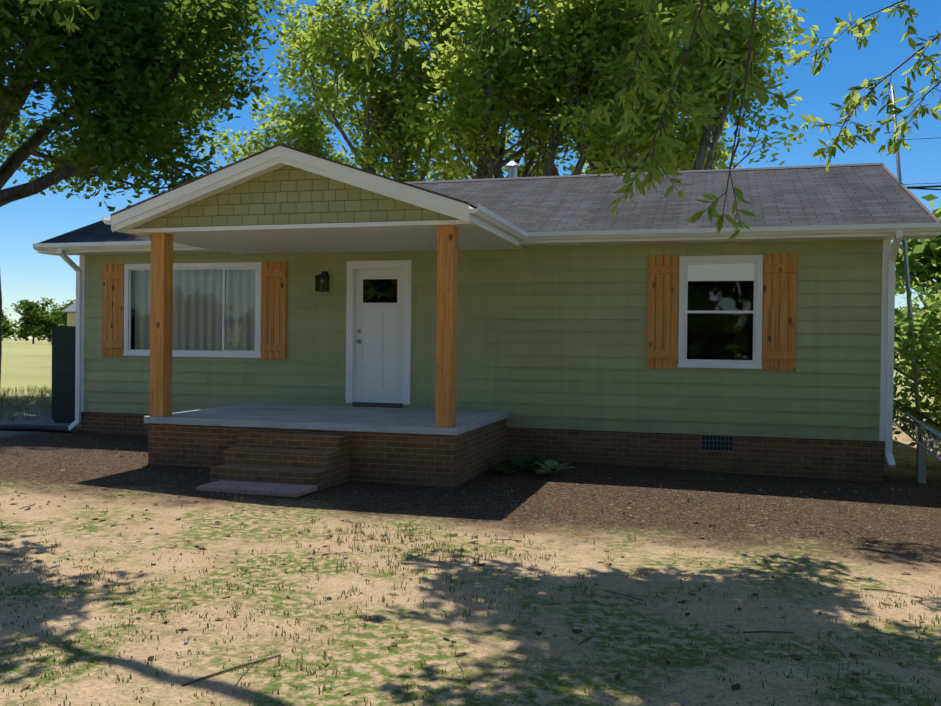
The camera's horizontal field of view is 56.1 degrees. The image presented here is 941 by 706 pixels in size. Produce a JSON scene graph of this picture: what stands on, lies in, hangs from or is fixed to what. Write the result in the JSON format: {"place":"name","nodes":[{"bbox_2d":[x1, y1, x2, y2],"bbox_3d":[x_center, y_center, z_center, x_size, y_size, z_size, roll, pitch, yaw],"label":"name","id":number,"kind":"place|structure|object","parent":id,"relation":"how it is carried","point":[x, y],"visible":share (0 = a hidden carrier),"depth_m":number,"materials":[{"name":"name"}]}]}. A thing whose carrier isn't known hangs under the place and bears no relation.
{"place":"outdoors","nodes":[
{"label":"outdoors","id":0,"kind":"place"},
{"bbox_2d":[134,165,459,228],"bbox_3d":[-2.143,-1.903,10.629,4.560,0.759,0.050,1,1,15],"label":"gable siding","id":1,"kind":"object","parent":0,"point":[287,194],"depth_m":10.60,"materials":[{"name":"green wood"}]},
{"bbox_2d":[0,338,940,705],"bbox_3d":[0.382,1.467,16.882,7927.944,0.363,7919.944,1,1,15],"label":"terrain","id":2,"kind":"structure","parent":0,"point":[374,670],"depth_m":6.13,"materials":[{"name":"beige soil"}]},
{"bbox_2d":[0,424,70,432],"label":"black drain pipe","id":3,"kind":"object","parent":2,"relation":"on","point":[30,427],"visible":0.88,"depth_m":14.69,"materials":[{"name":"black plastic"}]},
{"bbox_2d":[51,326,81,422],"bbox_3d":[-7.065,0.403,16.654,1.084,1.796,1.124,1,1,15],"label":"hvac package unit","id":4,"kind":"object","parent":2,"relation":"on","point":[63,370],"visible":0.21,"depth_m":16.19,"materials":[{"name":"paint"}]},
{"bbox_2d":[61,302,75,325],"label":"neighbour house","id":5,"kind":"structure","parent":2,"relation":"on","point":[70,310],"depth_m":113.69,"materials":[{"name":"beige"}]},
{"bbox_2d":[0,0,295,384],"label":"tree","id":6,"kind":"object","parent":2,"relation":"on","point":[146,71],"visible":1,"depth_m":18.95,"materials":[{"name":"green plant"}]},
{"bbox_2d":[196,480,316,496],"bbox_3d":[-2.307,1.463,9.533,1.194,0.050,0.480,1,1,15],"label":"paver pad","id":7,"kind":"object","parent":2,"relation":"on","point":[268,489],"visible":0.98,"depth_m":9.42,"materials":[{"name":"grey concrete"}]},
{"bbox_2d":[209,431,349,490],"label":"porch steps","id":8,"kind":"structure","parent":2,"relation":"on","point":[320,461],"depth_m":10.11,"materials":[{"name":"brown brick"}]},
{"bbox_2d":[193,0,410,174],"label":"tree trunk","id":9,"kind":"object","parent":2,"relation":"on","point":[302,130],"visible":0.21,"depth_m":41.15,"materials":[{"name":"green plant"}]},
{"bbox_2d":[148,418,506,487],"bbox_3d":[-1.790,1.377,11.958,4.060,0.940,2.650,1,1,15],"label":"porch brick base","id":10,"kind":"object","parent":2,"relation":"on","point":[447,461],"visible":0.21,"depth_m":10.50,"materials":[{"name":"brown brick"}]},
{"bbox_2d":[144,403,509,435],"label":"porch slab","id":11,"kind":"structure","parent":10,"relation":"on","point":[359,419],"depth_m":11.18,"materials":[{"name":"grey concrete"}]},
{"bbox_2d":[150,233,172,416],"bbox_3d":[-3.946,-0.357,11.268,0.195,2.325,0.195,1,1,15],"label":"porch post","id":12,"kind":"object","parent":11,"relation":"on","point":[161,316],"visible":1,"depth_m":11.18,"materials":[{"name":"brown wood"}]},
{"bbox_2d":[352,402,402,407],"bbox_3d":[-1.374,0.779,13.249,0.810,0.065,0.130,1,1,15],"label":"door threshold","id":13,"kind":"object","parent":11,"relation":"on","point":[382,405],"depth_m":13.19,"materials":[{"name":"grey metal"}]},
{"bbox_2d":[435,225,457,427],"bbox_3d":[-0.275,-0.306,10.251,0.195,2.325,0.195,1,1,15],"label":"porch post","id":14,"kind":"object","parent":11,"relation":"on","point":[446,316],"visible":0.96,"depth_m":10.16,"materials":[{"name":"brown wood"}]},
{"bbox_2d":[257,0,476,181],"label":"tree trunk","id":15,"kind":"object","parent":2,"relation":"on","point":[383,105],"visible":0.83,"depth_m":33.80,"materials":[{"name":"green plant"}]},
{"bbox_2d":[18,0,729,45],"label":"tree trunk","id":16,"kind":"object","parent":2,"relation":"on","point":[412,9],"visible":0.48,"depth_m":8.93,"materials":[{"name":"green plant"}]},
{"bbox_2d":[19,0,940,241],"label":"hanging branch twigs","id":17,"kind":"object","parent":16,"relation":"attached to","point":[699,112],"visible":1,"depth_m":5.78,"materials":[{"name":"green plant"}]},
{"bbox_2d":[3,504,907,685],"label":"fallen sticks","id":18,"kind":"object","parent":2,"relation":"on","point":[228,669],"visible":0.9,"depth_m":5.09,"materials":[{"name":"brown wood"}]},
{"bbox_2d":[2,297,915,352],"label":"trees","id":19,"kind":"object","parent":2,"relation":"on","point":[37,320],"visible":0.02,"depth_m":235.43,"materials":[{"name":"green plant"}]},
{"bbox_2d":[11,469,915,704],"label":"pebbles","id":20,"kind":"object","parent":2,"relation":"on","point":[554,635],"visible":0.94,"depth_m":6.69,"materials":[{"name":"stone"}]},
{"bbox_2d":[386,0,551,179],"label":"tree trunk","id":21,"kind":"object","parent":2,"relation":"on","point":[442,38],"visible":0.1,"depth_m":34.80,"materials":[{"name":"green plant"}]},
{"bbox_2d":[0,384,940,705],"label":"grass tufts","id":22,"kind":"object","parent":2,"relation":"on","point":[44,392],"visible":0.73,"depth_m":5.66,"materials":[{"name":"green plant"}]},
{"bbox_2d":[0,447,940,697],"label":"leaf litter","id":23,"kind":"object","parent":2,"relation":"on","point":[668,662],"visible":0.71,"depth_m":6.20,"materials":[{"name":"brown plant"}]},
{"bbox_2d":[82,412,883,482],"bbox_3d":[0.397,1.422,16.464,12.230,0.798,7.178,1,1,15],"label":"brick foundation","id":24,"kind":"object","parent":2,"relation":"on","point":[851,460],"visible":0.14,"depth_m":12.03,"materials":[{"name":"brown brick"}]},
{"bbox_2d":[701,435,732,451],"bbox_3d":[3.335,1.218,11.925,0.418,0.208,0.034,1,1,15],"label":"foundation vent","id":25,"kind":"object","parent":24,"relation":"attached to","point":[715,443],"visible":1,"depth_m":11.92,"materials":[{"name":"grey metal"}]},
{"bbox_3d":[0.424,-1.072,16.436,12.250,4.196,7.200,1,1,15],"label":"house","id":26,"kind":"object","parent":24,"relation":"on","visible":0},
{"bbox_2d":[57,249,81,430],"bbox_3d":[-6.595,-0.182,14.377,0.226,2.962,0.487,1,1,15],"label":"downspout","id":27,"kind":"object","parent":26,"relation":"attached to","point":[78,349],"visible":0.98,"depth_m":14.54,"materials":[{"name":"white plastic"}]},
{"bbox_2d":[101,263,123,356],"bbox_3d":[-5.841,-0.698,14.393,0.405,1.525,0.049,1,1,15],"label":"shutter","id":28,"kind":"object","parent":26,"relation":"attached to","point":[112,341],"visible":0.98,"depth_m":14.39,"materials":[{"name":"brown wood"}]},
{"bbox_2d":[131,271,134,349],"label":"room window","id":29,"kind":"structure","parent":26,"relation":"attached to","point":[133,303],"depth_m":14.45,"materials":[{"name":"grey"}]},
{"bbox_2d":[123,262,261,357],"bbox_3d":[-4.434,-0.683,14.033,2.499,1.488,0.070,1,1,15],"label":"window frame","id":30,"kind":"object","parent":26,"relation":"attached to","point":[255,266],"visible":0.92,"depth_m":13.92,"materials":[{"name":"white plastic"}]},
{"bbox_2d":[135,269,254,350],"bbox_3d":[-4.375,-0.585,14.252,2.529,1.738,0.122,1,1,15],"label":"curtain","id":31,"kind":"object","parent":26,"relation":"attached to","point":[189,296],"depth_m":14.23,"materials":[{"name":"white fabric"}]},
{"bbox_2d":[261,261,286,359],"bbox_3d":[-3.039,-0.657,13.617,0.411,1.522,0.049,1,1,15],"label":"shutter","id":32,"kind":"object","parent":26,"relation":"attached to","point":[274,292],"visible":0.98,"depth_m":13.61,"materials":[{"name":"brown wood"}]},
{"bbox_2d":[111,146,476,231],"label":"fascia","id":33,"kind":"structure","parent":26,"relation":"attached to","point":[249,169],"depth_m":10.35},
{"bbox_2d":[111,143,469,215],"bbox_3d":[-2.227,-2.054,10.319,4.600,0.786,0.048,1,1,15],"label":"porch drip edge","id":34,"kind":"object","parent":33,"relation":"attached to","point":[302,151],"visible":0.82,"depth_m":10.26,"materials":[{"name":"grey metal"}]},
{"bbox_2d":[111,206,523,253],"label":"porch ceiling","id":35,"kind":"structure","parent":33,"relation":"attached to","point":[475,233],"depth_m":11.40,"materials":[{"name":"white paint"}]},
{"bbox_2d":[315,271,329,291],"bbox_3d":[-2.235,-1.083,13.319,0.168,0.310,0.192,1,1,15],"label":"wall lantern","id":36,"kind":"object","parent":26,"relation":"attached to","point":[324,281],"depth_m":13.31,"materials":[{"name":"black metal"}]},
{"bbox_2d":[345,260,411,404],"bbox_3d":[-1.363,-0.301,13.235,1.030,2.157,0.134,1,1,15],"label":"door casing","id":37,"kind":"structure","parent":26,"relation":"attached to","point":[379,290],"depth_m":13.22,"materials":[{"name":"white wood"}]},
{"bbox_2d":[355,269,403,402],"bbox_3d":[-1.361,-0.254,13.246,0.780,2.002,0.063,1,1,15],"label":"front door","id":38,"kind":"structure","parent":37,"relation":"in","point":[379,363],"depth_m":13.23,"materials":[{"name":"white wood"}]},
{"bbox_2d":[356,329,360,343],"bbox_3d":[-1.685,-0.251,13.291,0.070,0.218,0.060,1,1,15],"label":"door hardware","id":39,"kind":"object","parent":38,"relation":"attached to","point":[358,340],"depth_m":13.29,"materials":[{"name":"silver metal"}]},
{"bbox_2d":[79,240,890,440],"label":"corner trim","id":40,"kind":"structure","parent":26,"relation":"attached to","point":[886,249],"depth_m":11.33,"materials":[{"name":"white paint"}]},
{"bbox_2d":[37,232,939,255],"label":"roof trim fascia","id":41,"kind":"structure","parent":26,"relation":"on","point":[762,238],"depth_m":11.76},
{"bbox_2d":[33,204,940,250],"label":"gutters","id":42,"kind":"object","parent":41,"relation":"attached to","point":[483,213],"visible":0.48,"depth_m":11.41,"materials":[{"name":"white plastic"}]},
{"bbox_2d":[904,137,940,189],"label":"service wires","id":43,"kind":"object","parent":41,"relation":"attached to","point":[932,187],"depth_m":12.84,"materials":[{"name":"black"}]},
{"bbox_2d":[42,165,936,242],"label":"roof","id":44,"kind":"structure","parent":26,"relation":"on","point":[866,194],"depth_m":13.33,"materials":[{"name":"grey"}]},
{"bbox_2d":[37,165,940,243],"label":"roof drip edge","id":45,"kind":"object","parent":44,"relation":"attached to","point":[913,196],"visible":0.21,"depth_m":11.96,"materials":[{"name":"white metal"}]},
{"bbox_2d":[504,161,520,177],"bbox_3d":[0.798,-3.293,16.833,0.400,0.705,0.400,1,1,15],"label":"roof vent","id":46,"kind":"object","parent":44,"relation":"on","point":[512,166],"visible":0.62,"depth_m":16.75,"materials":[{"name":"silver metal"}]},
{"bbox_2d":[405,163,883,183],"bbox_3d":[0.447,-3.218,16.412,13.270,0.064,0.300,1,1,15],"label":"roof ridge cap","id":47,"kind":"object","parent":44,"relation":"on","point":[788,167],"visible":0.36,"depth_m":15.48,"materials":[{"name":"grey"}]},
{"bbox_2d":[647,255,678,368],"bbox_3d":[2.627,-0.563,12.048,0.404,1.554,0.049,1,1,15],"label":"shutter","id":48,"kind":"object","parent":26,"relation":"attached to","point":[667,294],"visible":1,"depth_m":12.05,"materials":[{"name":"brown wood"}]},
{"bbox_2d":[677,255,762,368],"bbox_3d":[3.360,-0.552,11.875,1.101,1.513,0.070,1,1,15],"label":"window frame","id":49,"kind":"object","parent":26,"relation":"attached to","point":[756,361],"visible":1,"depth_m":11.86,"materials":[{"name":"white plastic"}]},
{"bbox_2d":[687,281,753,359],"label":"room window","id":50,"kind":"structure","parent":26,"relation":"attached to","point":[716,323],"depth_m":14.01,"materials":[{"name":"grey"}]},
{"bbox_2d":[688,264,753,280],"bbox_3d":[3.378,-1.114,11.911,0.971,0.280,0.022,1,1,15],"label":"blind window","id":51,"kind":"structure","parent":26,"relation":"attached to","point":[738,270],"depth_m":11.90,"materials":[{"name":"white fabric"}]},
{"bbox_2d":[762,253,796,370],"bbox_3d":[4.081,-0.543,11.646,0.412,1.552,0.049,1,1,15],"label":"shutter","id":52,"kind":"object","parent":26,"relation":"attached to","point":[779,355],"visible":1,"depth_m":11.64,"materials":[{"name":"brown wood"}]},
{"bbox_2d":[885,231,902,467],"bbox_3d":[5.320,-0.020,11.076,0.099,2.952,0.483,1,1,15],"label":"downspout","id":53,"kind":"object","parent":26,"relation":"attached to","point":[890,346],"visible":0.98,"depth_m":11.26,"materials":[{"name":"white plastic"}]},
{"bbox_2d":[386,0,642,178],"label":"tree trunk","id":54,"kind":"object","parent":2,"relation":"on","point":[466,117],"visible":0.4,"depth_m":31.27,"materials":[{"name":"green plant"}]},
{"bbox_2d":[487,454,574,473],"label":"hosta plants","id":55,"kind":"object","parent":2,"relation":"on","point":[527,460],"visible":1,"depth_m":11.36,"materials":[{"name":"green plant"}]},
{"bbox_2d":[416,0,694,180],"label":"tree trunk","id":56,"kind":"object","parent":2,"relation":"on","point":[569,16],"visible":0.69,"depth_m":30.42,"materials":[{"name":"green plant"}]},
{"bbox_2d":[474,0,729,175],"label":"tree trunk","id":57,"kind":"object","parent":2,"relation":"on","point":[687,149],"visible":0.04,"depth_m":31.46,"materials":[{"name":"green plant"}]},
{"bbox_2d":[572,0,718,174],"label":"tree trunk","id":58,"kind":"object","parent":2,"relation":"on","point":[602,160],"visible":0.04,"depth_m":35.30,"materials":[{"name":"green plant"}]},
{"bbox_2d":[546,0,818,174],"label":"foliage","id":59,"kind":"object","parent":2,"relation":"on","point":[723,93],"visible":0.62,"depth_m":28.79,"materials":[{"name":"green plant"}]},
{"bbox_2d":[890,85,940,483],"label":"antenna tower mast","id":60,"kind":"object","parent":2,"relation":"on","point":[922,450],"visible":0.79,"depth_m":12.21,"materials":[{"name":"grey metal"}]},
{"bbox_2d":[891,194,940,381],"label":"foliage","id":61,"kind":"object","parent":2,"relation":"on","point":[923,269],"visible":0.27,"depth_m":24.29,"materials":[{"name":"green plant"}]},
{"bbox_2d":[893,291,940,457],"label":"shrub","id":62,"kind":"object","parent":2,"relation":"on","point":[932,375],"visible":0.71,"depth_m":12.35,"materials":[{"name":"green plant"}]},
{"bbox_2d":[893,271,940,430],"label":"bush","id":63,"kind":"object","parent":2,"relation":"on","point":[895,379],"visible":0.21,"depth_m":14.29,"materials":[{"name":"green plant"}]},
{"bbox_2d":[894,283,940,404],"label":"bush","id":64,"kind":"object","parent":2,"relation":"on","point":[934,305],"visible":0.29,"depth_m":15.95,"materials":[{"name":"green plant"}]},
{"bbox_2d":[894,243,940,386],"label":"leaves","id":65,"kind":"object","parent":2,"relation":"on","point":[930,283],"visible":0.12,"depth_m":18.12,"materials":[{"name":"green plant"}]},
{"bbox_2d":[0,0,940,338],"label":"sky","id":66,"kind":"structure","parent":0,"point":[25,273],"materials":[{"name":"blue"}]},
{"bbox_2d":[84,240,882,440],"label":"house wall","id":67,"kind":"structure","parent":0,"point":[551,337],"depth_m":12.44,"materials":[{"name":"green wood"}]}
]}

